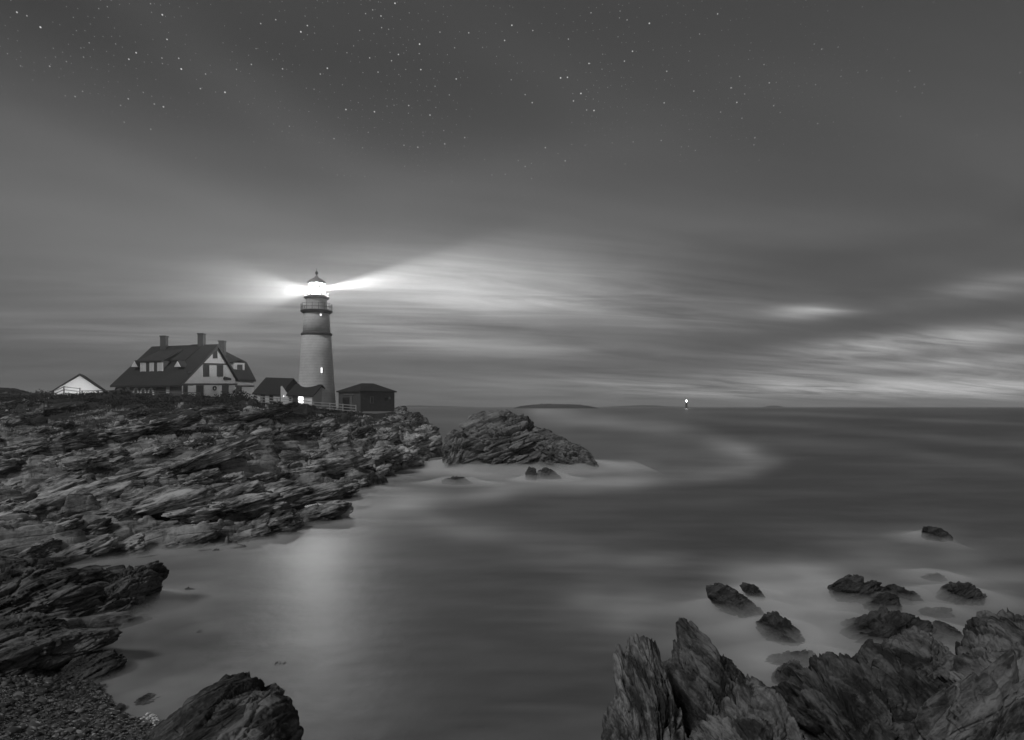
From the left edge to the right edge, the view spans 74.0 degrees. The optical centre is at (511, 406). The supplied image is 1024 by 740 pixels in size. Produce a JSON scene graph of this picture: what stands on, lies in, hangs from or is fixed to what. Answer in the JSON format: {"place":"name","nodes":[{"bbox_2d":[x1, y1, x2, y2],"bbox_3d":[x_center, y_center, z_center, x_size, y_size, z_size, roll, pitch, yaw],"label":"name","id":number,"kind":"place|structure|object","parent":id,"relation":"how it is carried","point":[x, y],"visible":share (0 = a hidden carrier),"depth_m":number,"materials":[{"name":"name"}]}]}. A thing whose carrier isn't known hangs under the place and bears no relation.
{"place":"outdoors","nodes":[
{"label":"outdoors","id":0,"kind":"place"},
{"bbox_2d":[0,391,442,739],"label":"headland","id":1,"kind":"structure","parent":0,"point":[99,483],"depth_m":57.33,"materials":[{"name":"stone"}]},
{"bbox_2d":[0,387,29,395],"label":"rock","id":2,"kind":"object","parent":1,"relation":"on","point":[8,391],"visible":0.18,"depth_m":119.86,"materials":[{"name":"stone"}]},
{"bbox_2d":[52,386,80,394],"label":"rail fence","id":3,"kind":"object","parent":1,"relation":"on","point":[63,390],"visible":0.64,"depth_m":119.03,"materials":[{"name":"white wood"}]},
{"bbox_2d":[51,373,104,394],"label":"white shed","id":4,"kind":"structure","parent":1,"relation":"on","point":[84,383],"depth_m":127.77,"materials":[{"name":"white wood"}]},
{"bbox_2d":[0,669,158,739],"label":"pebbles","id":5,"kind":"object","parent":1,"relation":"on","point":[86,722],"visible":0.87,"depth_m":16.76,"materials":[{"name":"gravel"}]},
{"bbox_2d":[81,390,200,395],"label":"rail fence","id":6,"kind":"object","parent":1,"relation":"on","point":[151,391],"visible":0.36,"depth_m":111.55,"materials":[{"name":"white wood"}]},
{"bbox_2d":[0,389,348,423],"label":"shrubbery","id":7,"kind":"object","parent":1,"relation":"on","point":[144,399],"visible":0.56,"depth_m":100.30,"materials":[{"name":"black plant"}]},
{"bbox_2d":[110,333,255,398],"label":"keeper house","id":8,"kind":"structure","parent":1,"relation":"on","point":[202,367],"depth_m":124.47,"materials":[{"name":"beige"}]},
{"bbox_2d":[140,363,145,371],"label":"window","id":9,"kind":"structure","parent":8,"relation":"in","point":[142,365],"depth_m":124.10,"materials":[{"name":"grey glass"}]},
{"bbox_2d":[149,363,153,370],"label":"window","id":10,"kind":"structure","parent":8,"relation":"in","point":[151,365],"depth_m":123.49,"materials":[{"name":"grey glass"}]},
{"bbox_2d":[157,363,162,370],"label":"window","id":11,"kind":"structure","parent":8,"relation":"in","point":[159,365],"depth_m":122.88,"materials":[{"name":"grey glass"}]},
{"bbox_2d":[183,385,187,393],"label":"window","id":12,"kind":"structure","parent":8,"relation":"in","point":[185,387],"depth_m":119.25,"materials":[{"name":"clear glass"}]},
{"bbox_2d":[196,385,203,395],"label":"window","id":13,"kind":"structure","parent":8,"relation":"in","point":[199,388],"depth_m":122.58,"materials":[{"name":"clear glass"}]},
{"bbox_2d":[203,365,208,376],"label":"window","id":14,"kind":"structure","parent":8,"relation":"in","point":[205,367],"depth_m":123.83,"materials":[{"name":"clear glass"}]},
{"bbox_2d":[213,349,217,357],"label":"window","id":15,"kind":"structure","parent":8,"relation":"in","point":[215,355],"depth_m":126.14,"materials":[{"name":"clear glass"}]},
{"bbox_2d":[217,365,222,376],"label":"window","id":16,"kind":"structure","parent":8,"relation":"in","point":[219,367],"depth_m":127.19,"materials":[{"name":"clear glass"}]},
{"bbox_2d":[222,385,228,394],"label":"window","id":17,"kind":"structure","parent":8,"relation":"in","point":[224,387],"depth_m":128.59,"materials":[{"name":"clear glass"}]},
{"bbox_2d":[237,365,242,370],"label":"window","id":18,"kind":"structure","parent":8,"relation":"in","point":[239,367],"depth_m":135.56,"materials":[{"name":"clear glass"}]},
{"bbox_2d":[212,389,259,403],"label":"bush","id":19,"kind":"object","parent":1,"relation":"on","point":[235,396],"visible":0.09,"depth_m":108.30,"materials":[{"name":"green plant"}]},
{"bbox_2d":[237,392,292,403],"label":"rail fence","id":20,"kind":"object","parent":1,"relation":"on","point":[261,399],"visible":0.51,"depth_m":111.09,"materials":[{"name":"white wood"}]},
{"bbox_2d":[252,377,297,402],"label":"covered way","id":21,"kind":"structure","parent":1,"relation":"on","point":[269,387],"depth_m":126.81},
{"bbox_2d":[281,384,324,407],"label":"passage house","id":22,"kind":"structure","parent":1,"relation":"on","point":[300,392],"depth_m":118.97,"materials":[{"name":"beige"}]},
{"bbox_2d":[298,268,335,408],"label":"lighthouse","id":23,"kind":"object","parent":1,"relation":"on","point":[316,362],"visible":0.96,"depth_m":120.89,"materials":[{"name":"white brick"}]},
{"bbox_2d":[297,399,356,410],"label":"rail fence","id":24,"kind":"object","parent":1,"relation":"on","point":[329,408],"visible":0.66,"depth_m":111.93,"materials":[{"name":"white wood"}]},
{"bbox_2d":[338,409,370,417],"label":"bush","id":25,"kind":"object","parent":1,"relation":"on","point":[355,413],"visible":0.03,"depth_m":104.10,"materials":[{"name":"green plant"}]},
{"bbox_2d":[336,383,396,410],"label":"oil house","id":26,"kind":"structure","parent":1,"relation":"on","point":[368,397],"depth_m":119.91,"materials":[{"name":"brick"}]},
{"bbox_2d":[343,397,348,409],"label":"door","id":27,"kind":"structure","parent":26,"relation":"in","point":[345,399],"depth_m":120.24,"materials":[{"name":"paint"}]},
{"bbox_2d":[370,396,373,403],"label":"window","id":28,"kind":"structure","parent":26,"relation":"in","point":[371,397],"depth_m":119.06,"materials":[{"name":"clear glass"}]},
{"bbox_2d":[347,411,393,412],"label":"retaining wall","id":29,"kind":"structure","parent":1,"relation":"on","point":[374,411],"depth_m":116.22,"materials":[{"name":"stone"}]},
{"bbox_2d":[399,405,458,406],"bbox_3d":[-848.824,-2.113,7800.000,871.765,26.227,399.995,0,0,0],"label":"hill","id":30,"kind":"structure","parent":0,"point":[427,406],"depth_m":7671.57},
{"bbox_2d":[0,0,1023,406],"label":"sky","id":31,"kind":"structure","parent":0,"point":[495,203],"materials":[{"name":"grey"}]},
{"bbox_2d":[60,407,1023,739],"bbox_3d":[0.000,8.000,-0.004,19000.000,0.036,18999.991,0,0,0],"label":"sea","id":32,"kind":"structure","parent":0,"point":[424,603],"depth_m":34.22,"materials":[{"name":"liquid"}]},
{"bbox_2d":[0,556,111,616],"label":"rock","id":33,"kind":"object","parent":32,"relation":"on","point":[27,585],"visible":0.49,"depth_m":24.69,"materials":[{"name":"stone"}]},
{"bbox_2d":[0,612,121,675],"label":"rock","id":34,"kind":"object","parent":32,"relation":"on","point":[34,642],"visible":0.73,"depth_m":19.94,"materials":[{"name":"stone"}]},
{"bbox_2d":[56,649,126,681],"bbox_3d":[-12.557,8.104,20.305,1.885,1.561,1.901,0,0,0],"label":"rock","id":35,"kind":"object","parent":32,"relation":"on","point":[101,665],"visible":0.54,"depth_m":19.95,"materials":[{"name":"stone"}]},
{"bbox_2d":[91,560,168,614],"bbox_3d":[-15.287,7.724,26.624,3.237,3.298,3.216,0,0,0],"label":"rock","id":36,"kind":"object","parent":32,"relation":"on","point":[132,589],"visible":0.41,"depth_m":25.82,"materials":[{"name":"stone"}]},
{"bbox_2d":[134,693,158,704],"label":"stone","id":37,"kind":"object","parent":32,"relation":"on","point":[143,700],"visible":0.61,"depth_m":18.50,"materials":[{"name":"grey stone"}]},
{"bbox_2d":[140,712,159,725],"bbox_3d":[-9.188,7.909,17.250,0.380,0.112,0.871,0,0,-41],"label":"froth","id":38,"kind":"object","parent":32,"relation":"on","point":[153,718],"visible":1,"depth_m":17.26,"materials":[{"name":"white liquid"}]},
{"bbox_2d":[143,671,303,739],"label":"rock","id":39,"kind":"object","parent":32,"relation":"on","point":[242,706],"visible":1,"depth_m":12.82,"materials":[{"name":"stone"}]},
{"bbox_2d":[442,429,466,469],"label":"rock","id":40,"kind":"object","parent":32,"relation":"in","point":[453,457],"visible":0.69,"depth_m":86.98,"materials":[{"name":"stone"}]},
{"bbox_2d":[441,476,472,484],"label":"rock","id":41,"kind":"object","parent":32,"relation":"in","point":[453,480],"visible":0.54,"depth_m":69.97,"materials":[{"name":"stone"}]},
{"bbox_2d":[457,409,552,469],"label":"rock","id":42,"kind":"object","parent":32,"relation":"in","point":[504,439],"visible":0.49,"depth_m":86.58,"materials":[{"name":"stone"}]},
{"bbox_2d":[525,466,536,479],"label":"rock","id":43,"kind":"object","parent":32,"relation":"in","point":[530,473],"visible":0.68,"depth_m":74.00,"materials":[{"name":"stone"}]},
{"bbox_2d":[537,467,561,479],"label":"rock","id":44,"kind":"object","parent":32,"relation":"in","point":[545,473],"visible":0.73,"depth_m":74.78,"materials":[{"name":"stone"}]},
{"bbox_2d":[533,430,592,469],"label":"rock","id":45,"kind":"object","parent":32,"relation":"in","point":[562,453],"visible":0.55,"depth_m":85.97,"materials":[{"name":"stone"}]},
{"bbox_2d":[578,452,598,469],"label":"rock","id":46,"kind":"object","parent":32,"relation":"on","point":[586,461],"visible":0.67,"depth_m":85.81,"materials":[{"name":"stone"}]},
{"bbox_2d":[601,633,686,739],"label":"rock","id":47,"kind":"object","parent":32,"relation":"on","point":[642,705],"visible":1,"depth_m":12.07,"materials":[{"name":"stone"}]},
{"bbox_2d":[661,617,745,737],"bbox_3d":[3.888,6.746,13.578,3.307,4.934,2.178,0,0,0],"label":"rock","id":48,"kind":"object","parent":32,"relation":"on","point":[703,674],"visible":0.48,"depth_m":13.15,"materials":[{"name":"stone"}]},
{"bbox_2d":[705,583,763,617],"bbox_3d":[8.816,7.795,26.414,2.589,1.956,1.572,0,0,0],"label":"rock","id":49,"kind":"object","parent":32,"relation":"on","point":[727,599],"visible":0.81,"depth_m":25.94,"materials":[{"name":"stone"}]},
{"bbox_2d":[686,674,808,739],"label":"rock","id":50,"kind":"object","parent":32,"relation":"on","point":[758,710],"visible":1,"depth_m":11.70,"materials":[{"name":"stone"}]},
{"bbox_2d":[740,582,764,600],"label":"rock","id":51,"kind":"object","parent":32,"relation":"on","point":[752,591],"visible":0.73,"depth_m":28.19,"materials":[{"name":"stone"}]},
{"bbox_2d":[756,611,804,645],"bbox_3d":[9.461,7.980,23.594,1.791,1.708,1.915,0,0,0],"label":"rock","id":52,"kind":"object","parent":32,"relation":"on","point":[774,626],"visible":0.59,"depth_m":23.29,"materials":[{"name":"stone"}]},
{"bbox_2d":[771,659,801,684],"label":"rock","id":53,"kind":"object","parent":32,"relation":"on","point":[784,672],"visible":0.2,"depth_m":19.44,"materials":[{"name":"stone"}]},
{"bbox_2d":[764,649,818,667],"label":"rock","id":54,"kind":"object","parent":32,"relation":"on","point":[802,657],"visible":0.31,"depth_m":21.12,"materials":[{"name":"stone"}]},
{"bbox_2d":[840,617,856,626],"bbox_3d":[12.453,8.281,24.833,1.070,1.177,1.244,0,0,0],"label":"froth","id":55,"kind":"object","parent":32,"relation":"on","point":[845,622],"visible":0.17,"depth_m":24.85,"materials":[{"name":"liquid"}]},
{"bbox_2d":[827,574,887,603],"bbox_3d":[14.472,7.836,28.252,2.488,1.646,2.093,0,0,0],"label":"rock","id":56,"kind":"object","parent":32,"relation":"on","point":[849,588],"visible":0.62,"depth_m":27.79,"materials":[{"name":"stone"}]},
{"bbox_2d":[775,638,950,739],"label":"rock","id":57,"kind":"object","parent":32,"relation":"on","point":[870,690],"visible":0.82,"depth_m":13.77,"materials":[{"name":"stone"}]},
{"bbox_2d":[863,592,902,611],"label":"rock","id":58,"kind":"object","parent":32,"relation":"in","point":[889,601],"visible":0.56,"depth_m":26.51,"materials":[{"name":"stone"}]},
{"bbox_2d":[839,604,947,645],"bbox_3d":[13.122,8.023,23.540,3.240,2.162,3.065,0,0,-32],"label":"rock","id":59,"kind":"object","parent":32,"relation":"on","point":[881,623],"visible":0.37,"depth_m":23.12,"materials":[{"name":"stone"}]},
{"bbox_2d":[885,584,926,604],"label":"rock","id":60,"kind":"object","parent":32,"relation":"on","point":[907,597],"visible":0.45,"depth_m":27.66,"materials":[{"name":"stone"}]},
{"bbox_2d":[881,625,952,676],"bbox_3d":[9.888,7.088,16.630,1.897,3.337,1.940,0,0,0],"label":"rock","id":61,"kind":"object","parent":32,"relation":"on","point":[915,647],"visible":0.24,"depth_m":16.38,"materials":[{"name":"stone"}]},
{"bbox_2d":[921,573,947,581],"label":"rock","id":62,"kind":"object","parent":32,"relation":"on","point":[937,577],"visible":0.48,"depth_m":31.28,"materials":[{"name":"stone"}]},
{"bbox_2d":[917,607,955,617],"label":"rock","id":63,"kind":"object","parent":32,"relation":"on","point":[940,612],"visible":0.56,"depth_m":26.00,"materials":[{"name":"stone"}]},
{"bbox_2d":[921,526,952,541],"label":"rock","id":64,"kind":"object","parent":32,"relation":"on","point":[934,533],"visible":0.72,"depth_m":40.61,"materials":[{"name":"stone"}]},
{"bbox_2d":[932,620,963,646],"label":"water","id":65,"kind":"structure","parent":32,"relation":"in","point":[953,633],"depth_m":22.88,"materials":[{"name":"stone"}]},
{"bbox_2d":[935,581,987,605],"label":"rock","id":66,"kind":"object","parent":32,"relation":"on","point":[960,593],"visible":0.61,"depth_m":27.77,"materials":[{"name":"stone"}]},
{"bbox_2d":[902,649,1023,739],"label":"rock","id":67,"kind":"object","parent":32,"relation":"on","point":[987,703],"visible":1,"depth_m":11.95,"materials":[{"name":"stone"}]},
{"bbox_2d":[928,608,1023,684],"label":"rock","id":68,"kind":"object","parent":32,"relation":"on","point":[989,638],"visible":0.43,"depth_m":14.47,"materials":[{"name":"stone"}]},
{"bbox_2d":[515,403,596,407],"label":"island","id":69,"kind":"structure","parent":0,"point":[541,405],"depth_m":2827.23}
]}

